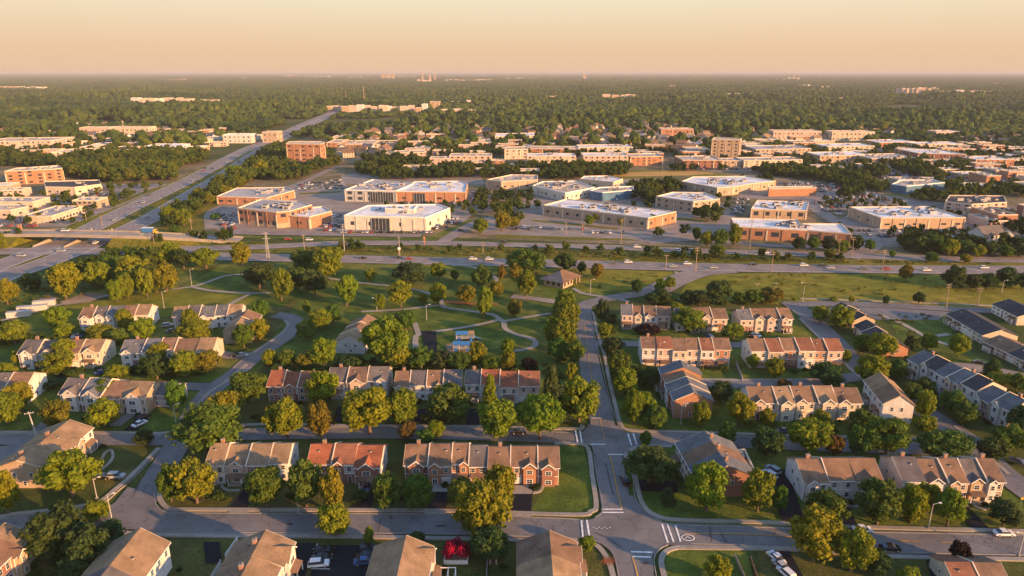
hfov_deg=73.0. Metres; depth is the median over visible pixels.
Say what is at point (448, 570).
pergola
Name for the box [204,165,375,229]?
access road
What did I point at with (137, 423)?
parked car
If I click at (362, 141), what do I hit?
commercial building
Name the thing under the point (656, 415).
tree
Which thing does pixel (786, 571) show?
parked car
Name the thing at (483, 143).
building
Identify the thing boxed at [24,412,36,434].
utility pole
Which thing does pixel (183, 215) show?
tree
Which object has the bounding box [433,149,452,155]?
building
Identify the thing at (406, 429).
tree
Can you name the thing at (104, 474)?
parked car
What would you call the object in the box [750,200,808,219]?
office building
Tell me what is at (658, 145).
building
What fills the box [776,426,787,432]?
parked car
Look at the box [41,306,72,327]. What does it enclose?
tree
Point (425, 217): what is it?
office building
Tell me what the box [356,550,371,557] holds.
parked car
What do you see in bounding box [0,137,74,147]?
commercial building
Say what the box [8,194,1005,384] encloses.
verge scrub
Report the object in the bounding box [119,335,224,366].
townhouse row
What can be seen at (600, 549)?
pavement
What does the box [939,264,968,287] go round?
tree
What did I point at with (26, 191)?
building
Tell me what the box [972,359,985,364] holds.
parked car
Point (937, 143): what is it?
commercial building
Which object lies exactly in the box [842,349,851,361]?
tree
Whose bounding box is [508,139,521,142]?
building
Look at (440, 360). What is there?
tree
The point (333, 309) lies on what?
tree
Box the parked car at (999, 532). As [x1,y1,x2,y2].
[991,528,1015,537]
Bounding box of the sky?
[0,0,1023,72]
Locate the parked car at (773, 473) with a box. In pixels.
[762,468,778,478]
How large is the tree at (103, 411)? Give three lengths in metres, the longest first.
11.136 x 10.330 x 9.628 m
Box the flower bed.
[444,300,498,304]
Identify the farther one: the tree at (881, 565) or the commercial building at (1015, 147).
the commercial building at (1015, 147)
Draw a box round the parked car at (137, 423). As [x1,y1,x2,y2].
[131,419,147,427]
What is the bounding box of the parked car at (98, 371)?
[93,369,103,374]
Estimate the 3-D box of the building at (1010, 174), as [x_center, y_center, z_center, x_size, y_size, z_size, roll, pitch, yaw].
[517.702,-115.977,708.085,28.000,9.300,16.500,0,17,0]
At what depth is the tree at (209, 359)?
250.65 m
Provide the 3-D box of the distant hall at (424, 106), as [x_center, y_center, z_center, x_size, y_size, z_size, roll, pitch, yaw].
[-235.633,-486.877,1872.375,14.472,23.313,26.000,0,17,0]
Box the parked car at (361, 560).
[353,555,370,566]
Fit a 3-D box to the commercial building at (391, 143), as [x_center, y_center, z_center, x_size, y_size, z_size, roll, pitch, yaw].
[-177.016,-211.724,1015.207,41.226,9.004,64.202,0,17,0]
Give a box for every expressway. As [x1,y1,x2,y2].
[0,111,334,271]
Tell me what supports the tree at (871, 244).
on the built up land at (1014, 199)
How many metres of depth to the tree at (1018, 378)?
236.47 m
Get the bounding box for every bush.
[30,563,37,569]
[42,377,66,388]
[209,213,221,218]
[336,354,361,366]
[410,530,425,540]
[441,481,448,487]
[441,536,470,559]
[633,323,661,335]
[668,302,682,307]
[777,378,792,385]
[829,296,837,301]
[985,371,1014,385]
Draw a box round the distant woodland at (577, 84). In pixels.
[0,72,1023,96]
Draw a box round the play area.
[445,341,487,352]
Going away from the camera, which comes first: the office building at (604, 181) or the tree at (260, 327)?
the tree at (260, 327)
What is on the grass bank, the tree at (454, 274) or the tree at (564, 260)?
the tree at (564, 260)
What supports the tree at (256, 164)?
on the built up land at (1014, 199)
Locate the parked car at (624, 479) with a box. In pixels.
[620,475,630,485]
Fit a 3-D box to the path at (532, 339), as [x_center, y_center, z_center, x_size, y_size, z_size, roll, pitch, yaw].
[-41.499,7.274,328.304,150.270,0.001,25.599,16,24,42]
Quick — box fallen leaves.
[596,556,614,565]
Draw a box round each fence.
[211,559,220,575]
[225,536,237,556]
[734,553,744,575]
[736,361,742,380]
[750,556,756,575]
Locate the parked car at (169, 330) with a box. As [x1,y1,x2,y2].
[165,328,175,332]
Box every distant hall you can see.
[327,106,333,110]
[341,106,349,111]
[349,105,355,111]
[356,105,363,111]
[371,106,378,110]
[382,105,388,111]
[400,106,407,110]
[408,105,414,110]
[415,107,420,113]
[422,104,427,109]
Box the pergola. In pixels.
[440,567,455,575]
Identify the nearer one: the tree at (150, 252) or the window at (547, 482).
the window at (547, 482)
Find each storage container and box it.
[5,309,31,317]
[16,303,48,311]
[32,298,55,305]
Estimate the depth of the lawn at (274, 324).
301.25 m
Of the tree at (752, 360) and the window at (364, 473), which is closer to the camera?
the window at (364, 473)
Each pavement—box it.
[0,364,247,433]
[0,447,160,517]
[123,531,615,575]
[157,442,598,516]
[241,423,584,429]
[254,320,289,352]
[592,311,916,439]
[622,453,1023,532]
[628,444,671,451]
[658,545,1023,575]
[702,378,818,380]
[799,318,820,337]
[800,298,991,305]
[842,360,919,415]
[953,426,1010,473]
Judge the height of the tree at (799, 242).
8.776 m
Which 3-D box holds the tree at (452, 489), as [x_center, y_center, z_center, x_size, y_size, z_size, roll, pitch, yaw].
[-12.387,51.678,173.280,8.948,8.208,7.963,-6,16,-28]
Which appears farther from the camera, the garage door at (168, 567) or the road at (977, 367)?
the road at (977, 367)
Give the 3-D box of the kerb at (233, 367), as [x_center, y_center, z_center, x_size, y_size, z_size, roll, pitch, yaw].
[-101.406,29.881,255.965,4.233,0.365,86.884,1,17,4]
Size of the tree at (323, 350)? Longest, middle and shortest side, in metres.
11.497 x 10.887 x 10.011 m
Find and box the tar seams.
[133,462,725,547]
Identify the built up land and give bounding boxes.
[0,128,1023,257]
[76,136,229,148]
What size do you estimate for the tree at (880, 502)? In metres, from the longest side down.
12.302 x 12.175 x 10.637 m
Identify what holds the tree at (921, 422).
on the lawn at (733, 507)
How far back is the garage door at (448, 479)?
184.16 m
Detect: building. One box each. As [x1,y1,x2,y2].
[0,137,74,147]
[0,182,20,187]
[0,187,32,196]
[0,197,50,208]
[0,204,28,217]
[4,165,64,184]
[20,149,45,153]
[21,206,84,223]
[44,180,102,194]
[46,148,65,152]
[50,147,104,157]
[53,141,74,147]
[72,197,108,207]
[79,126,116,133]
[79,144,105,147]
[104,138,132,141]
[110,126,156,136]
[118,146,142,148]
[147,144,190,146]
[182,145,209,149]
[199,129,213,132]
[205,134,261,142]
[209,141,228,146]
[216,187,294,204]
[223,133,256,142]
[237,199,312,227]
[262,130,282,142]
[286,141,325,162]
[288,206,332,228]
[326,139,348,148]
[338,143,360,150]
[344,179,413,202]
[344,204,450,231]
[346,140,378,143]
[374,140,397,148]
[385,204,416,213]
[393,150,426,156]
[396,181,467,202]
[404,165,431,175]
[405,148,425,149]
[408,140,428,146]
[414,146,430,152]
[426,133,444,136]
[429,156,450,164]
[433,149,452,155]
[449,153,491,163]
[458,144,478,149]
[462,160,481,163]
[470,142,489,145]
[470,150,485,152]
[475,168,493,175]
[486,174,537,189]
[491,159,504,165]
[495,133,534,139]
[495,145,505,153]
[498,143,518,146]
[504,146,527,158]
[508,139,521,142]
[520,168,539,176]
[526,152,575,163]
[529,146,578,153]
[532,180,594,199]
[543,199,675,228]
[576,144,632,151]
[580,152,627,162]
[580,175,622,187]
[590,186,633,200]
[622,133,645,136]
[627,153,662,165]
[640,151,663,158]
[645,144,665,150]
[655,192,719,211]
[658,128,693,135]
[674,155,721,167]
[680,150,704,155]
[682,147,709,151]
[682,176,775,195]
[711,137,741,157]
[719,158,742,167]
[729,218,851,243]
[736,156,802,167]
[741,144,761,146]
[742,142,759,143]
[744,144,810,154]
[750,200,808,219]
[753,153,772,156]
[767,139,791,141]
[767,186,816,196]
[768,129,821,139]
[774,151,799,157]
[785,140,816,144]
[787,135,809,139]
[806,151,869,162]
[810,140,834,142]
[815,143,874,151]
[825,130,874,140]
[840,150,867,153]
[847,205,965,228]
[854,153,914,164]
[854,163,871,169]
[865,139,914,146]
[887,176,913,184]
[891,179,944,193]
[894,148,965,158]
[905,141,962,146]
[920,177,945,186]
[923,159,947,163]
[927,130,958,135]
[934,147,960,151]
[939,167,959,171]
[942,308,1018,343]
[943,195,1006,211]
[947,144,974,147]
[949,171,988,178]
[958,155,1014,167]
[960,147,975,152]
[964,207,970,216]
[967,171,1001,182]
[967,213,1008,227]
[970,162,1003,167]
[970,206,1017,222]
[971,141,991,143]
[976,144,1004,148]
[980,148,1004,150]
[982,335,1023,370]
[983,167,1008,174]
[991,299,1023,324]
[995,153,1022,156]
[998,169,1023,178]
[1007,145,1023,149]
[1008,166,1023,169]
[1013,151,1023,154]
[1016,204,1023,214]
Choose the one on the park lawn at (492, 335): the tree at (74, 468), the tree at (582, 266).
the tree at (582, 266)
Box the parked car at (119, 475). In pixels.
[105,471,125,479]
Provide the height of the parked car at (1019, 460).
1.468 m
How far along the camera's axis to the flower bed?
328.01 m
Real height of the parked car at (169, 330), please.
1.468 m
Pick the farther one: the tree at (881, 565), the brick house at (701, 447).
the brick house at (701, 447)
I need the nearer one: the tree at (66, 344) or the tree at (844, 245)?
the tree at (66, 344)
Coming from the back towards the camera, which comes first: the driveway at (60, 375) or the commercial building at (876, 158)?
the commercial building at (876, 158)
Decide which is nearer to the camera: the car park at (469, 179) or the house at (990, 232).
the house at (990, 232)
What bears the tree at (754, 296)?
on the ground at (32, 499)
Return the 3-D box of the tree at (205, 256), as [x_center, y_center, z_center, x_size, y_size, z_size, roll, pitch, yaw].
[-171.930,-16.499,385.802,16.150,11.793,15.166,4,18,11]
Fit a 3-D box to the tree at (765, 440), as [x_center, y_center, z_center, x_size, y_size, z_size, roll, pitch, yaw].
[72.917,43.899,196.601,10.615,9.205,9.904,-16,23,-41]
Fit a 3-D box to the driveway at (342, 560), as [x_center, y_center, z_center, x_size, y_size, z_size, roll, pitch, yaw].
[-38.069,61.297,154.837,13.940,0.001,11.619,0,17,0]
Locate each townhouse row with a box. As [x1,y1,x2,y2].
[0,371,47,402]
[0,419,98,487]
[0,523,35,575]
[16,335,116,368]
[57,373,160,414]
[78,304,159,329]
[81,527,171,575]
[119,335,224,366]
[172,304,246,328]
[205,437,298,486]
[266,366,321,401]
[307,438,387,489]
[329,363,392,399]
[335,314,376,353]
[393,367,463,400]
[403,439,488,485]
[464,365,539,404]
[487,441,559,486]
[620,301,671,329]
[638,333,731,369]
[654,360,714,418]
[670,306,728,332]
[731,306,793,333]
[741,334,844,370]
[741,381,862,422]
[785,453,883,502]
[878,451,1006,504]
[905,350,1023,426]
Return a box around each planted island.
[116,187,161,204]
[299,191,341,194]
[343,231,404,233]
[496,235,637,240]
[533,220,617,229]
[677,217,708,221]
[884,193,937,199]
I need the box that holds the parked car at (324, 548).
[313,544,334,553]
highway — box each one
[0,248,1023,273]
[144,241,1023,262]
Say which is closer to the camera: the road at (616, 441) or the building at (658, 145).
the road at (616, 441)
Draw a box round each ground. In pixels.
[0,91,1023,575]
[12,292,58,319]
[61,292,107,304]
[477,193,530,211]
[609,171,713,176]
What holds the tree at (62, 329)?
on the lawn at (161, 419)
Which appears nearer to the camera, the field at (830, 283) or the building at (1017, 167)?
the field at (830, 283)
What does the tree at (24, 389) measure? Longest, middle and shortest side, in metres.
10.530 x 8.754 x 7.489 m
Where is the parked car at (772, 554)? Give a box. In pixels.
[766,550,786,562]
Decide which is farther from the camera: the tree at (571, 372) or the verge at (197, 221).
the verge at (197, 221)
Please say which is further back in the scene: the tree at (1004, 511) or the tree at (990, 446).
the tree at (990, 446)
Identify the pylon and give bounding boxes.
[262,233,269,258]
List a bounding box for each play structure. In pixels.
[452,341,470,351]
[456,331,480,340]
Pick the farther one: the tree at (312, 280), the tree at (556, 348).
the tree at (312, 280)
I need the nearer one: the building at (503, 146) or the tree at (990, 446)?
the tree at (990, 446)
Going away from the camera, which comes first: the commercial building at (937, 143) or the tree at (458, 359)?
the tree at (458, 359)
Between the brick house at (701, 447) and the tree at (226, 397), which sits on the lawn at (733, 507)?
the brick house at (701, 447)
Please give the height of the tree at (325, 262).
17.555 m
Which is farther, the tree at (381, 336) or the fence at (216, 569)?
the tree at (381, 336)
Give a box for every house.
[87,130,97,136]
[215,530,302,575]
[336,146,348,155]
[342,148,354,157]
[345,145,355,152]
[356,146,367,154]
[362,142,375,148]
[365,535,441,575]
[368,149,378,153]
[369,134,379,139]
[377,143,391,153]
[384,126,393,130]
[388,133,398,139]
[397,134,406,139]
[474,133,482,138]
[482,127,490,130]
[516,530,587,575]
[555,131,562,138]
[577,139,586,144]
[601,132,612,138]
[605,134,615,142]
[650,138,658,143]
[658,139,668,143]
[663,142,672,147]
[671,144,683,152]
[671,430,751,496]
[676,139,687,145]
[684,142,697,146]
[761,133,772,138]
[811,134,821,139]
[822,133,827,139]
[831,302,875,327]
[853,319,909,356]
[860,372,915,423]
[928,554,1007,575]
[966,223,1004,243]
[987,134,995,140]
[1000,225,1013,236]
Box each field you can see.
[618,170,729,178]
[677,273,1023,307]
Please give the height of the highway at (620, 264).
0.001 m
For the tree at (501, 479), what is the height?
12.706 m
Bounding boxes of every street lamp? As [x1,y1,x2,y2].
[93,476,100,498]
[107,492,114,517]
[927,502,941,527]
[1016,532,1023,556]
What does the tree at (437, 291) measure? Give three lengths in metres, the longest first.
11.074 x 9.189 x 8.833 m
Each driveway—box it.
[53,367,74,377]
[124,418,146,429]
[204,542,221,562]
[230,488,249,507]
[294,543,314,575]
[310,545,368,575]
[335,407,342,420]
[353,485,374,507]
[413,409,427,422]
[421,331,436,350]
[426,492,447,508]
[466,409,478,424]
[511,494,531,510]
[638,479,676,491]
[772,469,802,519]
[776,551,802,575]
[842,508,856,524]
[926,560,935,575]
[966,507,988,527]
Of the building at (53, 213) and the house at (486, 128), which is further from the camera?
the house at (486, 128)
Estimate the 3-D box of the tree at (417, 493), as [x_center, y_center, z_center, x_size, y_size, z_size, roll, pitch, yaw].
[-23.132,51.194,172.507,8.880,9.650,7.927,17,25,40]
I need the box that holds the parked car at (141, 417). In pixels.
[134,414,150,420]
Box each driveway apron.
[425,512,445,513]
[432,483,448,491]
[511,514,530,516]
[513,485,531,493]
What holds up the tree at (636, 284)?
on the ground at (32, 499)
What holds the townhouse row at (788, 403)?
on the lawn at (733, 507)
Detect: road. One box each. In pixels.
[0,426,970,456]
[0,443,25,461]
[0,509,1023,555]
[23,411,68,437]
[89,487,180,531]
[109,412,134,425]
[137,312,302,501]
[158,372,232,389]
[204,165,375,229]
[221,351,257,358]
[233,231,421,236]
[437,190,558,240]
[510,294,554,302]
[576,287,668,575]
[576,424,637,454]
[585,495,687,571]
[591,341,741,347]
[642,266,736,292]
[646,238,877,247]
[703,372,860,387]
[709,169,919,179]
[781,301,991,312]
[783,301,1023,499]
[802,190,1018,259]
[954,363,1023,374]
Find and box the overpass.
[0,228,242,242]
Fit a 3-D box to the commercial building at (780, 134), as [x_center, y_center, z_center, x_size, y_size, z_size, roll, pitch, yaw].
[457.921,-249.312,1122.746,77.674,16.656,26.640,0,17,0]
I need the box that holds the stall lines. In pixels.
[376,196,899,236]
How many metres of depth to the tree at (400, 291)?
319.32 m
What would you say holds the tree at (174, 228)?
on the ground at (32, 499)
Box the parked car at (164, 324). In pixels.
[162,322,173,326]
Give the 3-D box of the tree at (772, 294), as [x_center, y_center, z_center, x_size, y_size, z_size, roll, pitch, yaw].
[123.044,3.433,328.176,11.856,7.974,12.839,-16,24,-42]
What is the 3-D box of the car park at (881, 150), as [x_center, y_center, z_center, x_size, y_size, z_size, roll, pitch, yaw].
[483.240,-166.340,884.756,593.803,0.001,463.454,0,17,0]
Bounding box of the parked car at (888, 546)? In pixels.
[878,542,901,552]
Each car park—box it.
[0,184,166,226]
[215,184,479,232]
[341,173,484,183]
[480,178,735,242]
[681,142,1019,181]
[738,182,1023,246]
[811,307,948,319]
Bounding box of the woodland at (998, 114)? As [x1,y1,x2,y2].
[0,90,1023,147]
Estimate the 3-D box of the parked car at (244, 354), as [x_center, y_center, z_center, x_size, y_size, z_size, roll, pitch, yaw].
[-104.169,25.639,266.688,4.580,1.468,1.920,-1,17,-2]
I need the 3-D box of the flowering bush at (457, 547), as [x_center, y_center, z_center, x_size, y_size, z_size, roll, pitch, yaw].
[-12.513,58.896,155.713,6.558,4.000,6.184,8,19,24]
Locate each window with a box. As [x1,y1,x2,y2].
[5,561,9,570]
[128,401,135,404]
[130,409,137,412]
[362,471,369,475]
[412,469,419,472]
[432,479,437,483]
[526,479,532,483]
[527,470,532,474]
[545,471,551,475]
[545,480,551,484]
[755,231,762,235]
[771,232,778,236]
[783,415,788,419]
[791,233,798,237]
[973,485,979,489]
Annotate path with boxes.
[1,295,107,320]
[101,449,114,469]
[172,274,242,289]
[192,287,270,293]
[220,483,239,491]
[229,293,250,303]
[327,277,538,351]
[361,304,441,311]
[412,319,499,348]
[412,322,420,333]
[451,265,498,281]
[503,312,550,321]
[532,485,543,493]
[571,288,628,301]
[848,504,858,508]
[882,314,948,345]
[934,333,950,336]
[974,499,988,510]
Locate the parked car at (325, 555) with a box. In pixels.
[311,552,332,559]
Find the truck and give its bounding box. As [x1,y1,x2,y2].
[141,227,157,233]
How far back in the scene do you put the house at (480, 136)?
1114.91 m
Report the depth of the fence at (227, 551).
157.82 m
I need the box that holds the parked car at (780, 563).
[771,558,789,567]
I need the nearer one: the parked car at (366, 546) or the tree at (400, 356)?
the parked car at (366, 546)
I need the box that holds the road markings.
[2,113,1017,575]
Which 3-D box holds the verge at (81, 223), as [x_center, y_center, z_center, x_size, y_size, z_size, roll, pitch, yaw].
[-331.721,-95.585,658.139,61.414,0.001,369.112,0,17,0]
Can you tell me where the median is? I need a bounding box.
[4,144,264,270]
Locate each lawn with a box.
[0,321,286,431]
[26,539,609,575]
[102,445,154,490]
[167,443,591,516]
[183,262,630,403]
[243,299,297,351]
[532,446,593,511]
[595,310,1023,527]
[664,550,752,575]
[757,551,1023,575]
[888,315,988,364]
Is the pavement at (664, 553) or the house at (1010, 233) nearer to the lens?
the pavement at (664, 553)
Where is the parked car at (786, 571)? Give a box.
[776,566,796,575]
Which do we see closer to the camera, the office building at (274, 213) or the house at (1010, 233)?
the house at (1010, 233)
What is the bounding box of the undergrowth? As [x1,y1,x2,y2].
[0,297,1023,575]
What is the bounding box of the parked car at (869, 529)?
[851,524,872,533]
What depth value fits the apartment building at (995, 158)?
795.25 m
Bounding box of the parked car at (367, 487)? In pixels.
[363,483,371,494]
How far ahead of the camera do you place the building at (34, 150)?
886.23 m
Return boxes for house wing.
[154,382,187,406]
[222,309,262,343]
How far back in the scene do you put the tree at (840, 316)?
291.82 m
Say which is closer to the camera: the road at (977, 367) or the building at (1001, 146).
the road at (977, 367)
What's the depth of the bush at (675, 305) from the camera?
319.87 m
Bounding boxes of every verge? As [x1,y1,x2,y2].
[0,258,222,311]
[14,239,1023,265]
[62,164,209,228]
[138,177,253,233]
[233,220,472,239]
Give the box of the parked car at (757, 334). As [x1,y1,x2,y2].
[751,332,761,336]
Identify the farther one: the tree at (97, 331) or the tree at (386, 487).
the tree at (97, 331)
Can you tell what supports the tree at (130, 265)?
on the verge at (183, 276)
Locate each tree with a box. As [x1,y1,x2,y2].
[0,233,6,248]
[0,277,21,304]
[0,318,29,344]
[0,362,18,372]
[0,380,34,411]
[0,391,24,423]
[0,469,20,513]
[10,351,19,364]
[16,273,41,287]
[16,498,87,560]
[32,447,103,496]
[36,350,73,373]
[37,399,71,426]
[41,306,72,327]
[43,261,83,298]
[50,338,75,354]
[52,322,75,337]
[55,551,94,575]
[60,522,112,561]
[80,499,110,522]
[81,261,111,286]
[83,395,121,427]
[84,322,115,338]
[95,378,113,391]
[96,517,126,539]
[99,255,119,274]
[102,364,129,378]
[105,279,125,301]
[105,328,129,345]
[112,255,149,280]
[114,308,134,330]
[116,272,136,298]
[121,245,127,252]
[123,246,143,256]
[127,317,156,338]
[130,429,154,445]
[134,267,154,296]
[135,352,172,378]
[138,246,165,263]
[142,262,162,292]
[145,341,168,355]
[153,262,178,291]
[154,462,177,501]
[156,241,183,264]
[158,205,175,221]
[164,379,186,411]
[165,399,242,455]
[166,349,197,377]
[167,456,218,503]
[168,225,181,232]
[171,248,190,268]
[173,208,192,225]
[173,317,212,337]
[181,308,201,323]
[188,247,221,267]
[194,349,222,370]
[201,193,216,203]
[206,390,245,411]
[219,185,232,193]
[224,164,243,172]
[227,175,246,186]
[228,371,267,403]
[229,242,250,265]
[231,323,254,347]
[240,262,274,288]
[241,464,287,505]
[244,167,258,180]
[249,299,269,317]
[250,159,268,168]
[250,318,269,339]
[261,348,276,364]
[261,395,305,437]
[269,159,284,168]
[270,268,294,300]
[276,349,296,365]
[286,458,321,507]
[288,267,304,288]
[289,247,313,269]
[294,353,312,366]
[295,319,316,341]
[297,269,328,295]
[302,300,310,313]
[303,369,339,402]
[305,399,336,436]
[307,308,331,329]
[308,337,336,366]
[310,248,342,275]
[315,502,351,535]
[318,466,343,506]
[324,303,341,324]
[326,246,343,260]
[334,274,358,305]
[341,386,391,433]
[358,314,412,364]
[363,525,373,542]
[364,268,376,282]
[371,470,403,509]
[374,293,385,309]
[381,344,411,365]
[387,280,411,306]
[387,386,418,423]
[389,261,426,286]
[392,309,416,329]
[397,420,416,437]
[402,472,434,509]
[409,345,434,368]
[415,428,434,442]
[418,293,427,302]
[426,382,471,423]
[427,420,445,437]
[429,283,446,304]
[430,262,445,279]
[431,350,449,368]
[447,351,470,368]
[447,476,472,504]
[450,269,459,279]
[451,476,512,536]
[454,284,475,302]
[466,341,487,365]
[468,524,508,560]
[470,264,492,286]
[473,218,488,233]
[474,398,518,437]
[476,285,492,317]
[480,373,496,405]
[482,354,499,368]
[483,462,516,503]
[488,280,504,296]
[494,210,511,230]
[497,265,506,279]
[499,338,515,351]
[499,350,516,369]
[505,248,546,271]
[507,299,522,317]
[508,262,521,278]
[509,216,519,227]
[516,268,536,295]
[516,393,565,439]
[521,357,538,370]
[542,363,566,419]
[543,315,560,341]
[547,337,568,358]
[551,316,577,343]
[553,252,577,269]
[553,289,575,308]
[553,300,580,328]
[561,374,601,422]
[565,339,585,363]
[565,362,577,380]
[577,261,586,273]
[577,535,596,551]
[584,215,594,225]
[590,262,603,278]
[593,211,598,219]
[593,298,609,320]
[597,322,611,337]
[601,336,625,353]
[606,349,631,380]
[613,367,637,393]
[621,444,681,482]
[622,387,645,424]
[631,279,642,292]
[637,366,659,386]
[639,431,651,444]
[641,403,668,428]
[642,391,656,412]
[644,291,659,303]
[654,278,665,289]
[654,288,671,302]
[660,486,677,509]
[664,276,675,289]
[670,306,707,330]
[679,289,694,302]
[685,459,730,511]
[690,290,711,304]
[692,227,701,238]
[693,400,710,427]
[699,230,713,246]
[703,554,732,575]
[706,280,733,302]
[708,243,725,257]
[708,380,733,402]
[713,228,728,243]
[716,420,737,441]
[721,322,744,338]
[724,391,757,426]
[728,222,743,246]
[732,291,746,303]
[741,467,776,511]
[744,289,764,303]
[745,354,760,369]
[751,424,787,455]
[759,407,777,426]
[760,286,784,302]
[764,357,785,377]
[771,485,788,510]
[786,417,834,454]
[786,503,847,563]
[791,236,806,249]
[805,487,851,521]
[807,236,820,250]
[808,361,845,384]
[810,408,833,423]
[811,305,829,319]
[820,237,836,248]
[823,248,835,258]
[825,434,846,455]
[828,305,856,329]
[834,526,878,571]
[835,240,850,251]
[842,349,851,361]
[847,424,871,455]
[848,408,873,426]
[850,234,864,249]
[851,333,869,354]
[853,353,891,382]
[853,476,903,524]
[862,416,911,454]
[864,238,876,250]
[865,332,898,356]
[867,547,892,575]
[882,295,889,303]
[887,358,909,379]
[889,250,896,256]
[896,566,920,575]
[898,264,913,281]
[899,237,914,250]
[900,482,929,522]
[901,382,921,399]
[904,335,921,351]
[910,414,938,432]
[912,291,925,303]
[913,236,927,252]
[913,429,976,456]
[914,389,936,415]
[915,376,937,393]
[919,481,940,513]
[920,332,938,350]
[925,251,940,261]
[929,235,943,251]
[933,486,968,525]
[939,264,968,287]
[939,389,966,413]
[941,238,960,256]
[948,333,972,356]
[948,539,972,556]
[951,400,981,425]
[958,239,975,253]
[959,253,972,262]
[964,274,985,288]
[971,244,986,256]
[974,435,1010,461]
[980,357,1002,375]
[981,272,1001,288]
[983,242,1000,256]
[987,496,1023,527]
[989,423,1023,450]
[996,266,1021,287]
[998,245,1015,256]
[1005,404,1023,428]
[1009,372,1023,390]
[1011,243,1023,257]
[1015,272,1023,289]
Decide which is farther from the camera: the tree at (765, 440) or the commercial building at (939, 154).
the commercial building at (939, 154)
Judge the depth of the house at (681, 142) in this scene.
1004.08 m
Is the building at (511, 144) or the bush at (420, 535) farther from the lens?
the building at (511, 144)
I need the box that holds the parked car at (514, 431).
[511,428,525,434]
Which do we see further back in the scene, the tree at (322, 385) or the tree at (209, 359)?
the tree at (209, 359)
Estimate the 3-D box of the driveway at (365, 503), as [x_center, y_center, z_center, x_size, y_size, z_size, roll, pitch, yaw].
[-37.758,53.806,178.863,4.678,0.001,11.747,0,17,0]
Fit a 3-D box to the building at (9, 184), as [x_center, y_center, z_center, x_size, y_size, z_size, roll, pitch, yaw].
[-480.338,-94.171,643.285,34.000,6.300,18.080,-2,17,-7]
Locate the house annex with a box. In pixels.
[738,449,754,469]
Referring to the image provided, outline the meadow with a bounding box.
[19,289,254,328]
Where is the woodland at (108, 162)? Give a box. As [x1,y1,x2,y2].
[0,140,1023,290]
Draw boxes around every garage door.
[72,362,78,366]
[165,560,171,575]
[441,477,450,483]
[514,477,521,483]
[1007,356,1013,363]
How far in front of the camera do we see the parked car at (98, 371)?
250.61 m
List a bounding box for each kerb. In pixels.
[0,433,165,434]
[0,448,161,518]
[123,530,577,538]
[154,488,583,520]
[195,327,287,405]
[255,427,574,432]
[577,323,591,424]
[590,310,618,425]
[593,452,602,516]
[595,540,618,575]
[628,458,661,521]
[637,433,916,443]
[653,544,667,575]
[688,525,1023,534]
[691,543,1023,555]
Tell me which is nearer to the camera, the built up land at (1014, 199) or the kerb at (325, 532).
the kerb at (325, 532)
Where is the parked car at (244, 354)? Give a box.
[235,352,248,356]
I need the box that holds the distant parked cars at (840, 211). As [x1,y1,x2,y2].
[0,153,1016,239]
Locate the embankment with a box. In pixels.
[1,237,217,249]
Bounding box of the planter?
[444,554,468,563]
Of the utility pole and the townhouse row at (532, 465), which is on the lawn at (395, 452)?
the townhouse row at (532, 465)
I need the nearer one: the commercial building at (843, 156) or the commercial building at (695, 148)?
the commercial building at (843, 156)
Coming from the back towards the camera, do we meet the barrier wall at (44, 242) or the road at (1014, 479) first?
the barrier wall at (44, 242)
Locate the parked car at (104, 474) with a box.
[94,472,108,479]
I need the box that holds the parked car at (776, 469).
[764,464,781,474]
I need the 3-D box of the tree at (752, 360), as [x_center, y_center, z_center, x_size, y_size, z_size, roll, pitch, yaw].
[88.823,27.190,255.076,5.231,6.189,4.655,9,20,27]
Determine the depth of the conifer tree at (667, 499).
173.33 m
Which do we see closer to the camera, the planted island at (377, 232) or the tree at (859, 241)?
the tree at (859, 241)
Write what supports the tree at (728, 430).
on the lawn at (733, 507)
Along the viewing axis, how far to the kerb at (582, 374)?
253.18 m
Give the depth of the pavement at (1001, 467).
193.21 m
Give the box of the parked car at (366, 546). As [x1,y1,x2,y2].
[358,543,375,552]
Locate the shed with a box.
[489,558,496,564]
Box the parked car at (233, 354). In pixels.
[229,352,239,356]
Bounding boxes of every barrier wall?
[32,238,50,246]
[63,238,83,247]
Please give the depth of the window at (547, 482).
182.95 m
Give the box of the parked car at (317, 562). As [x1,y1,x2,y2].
[307,557,329,568]
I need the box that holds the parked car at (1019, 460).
[1008,456,1023,465]
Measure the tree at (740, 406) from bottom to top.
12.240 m
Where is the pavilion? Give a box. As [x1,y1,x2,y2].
[540,269,582,288]
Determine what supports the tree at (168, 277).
on the meadow
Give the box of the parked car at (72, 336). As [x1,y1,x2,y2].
[70,333,83,338]
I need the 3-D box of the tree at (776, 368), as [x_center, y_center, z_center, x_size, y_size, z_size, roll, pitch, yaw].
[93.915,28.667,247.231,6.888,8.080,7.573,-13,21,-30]
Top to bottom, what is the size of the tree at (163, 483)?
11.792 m
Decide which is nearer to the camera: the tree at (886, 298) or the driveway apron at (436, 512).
the driveway apron at (436, 512)
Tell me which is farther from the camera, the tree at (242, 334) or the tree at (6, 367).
the tree at (242, 334)

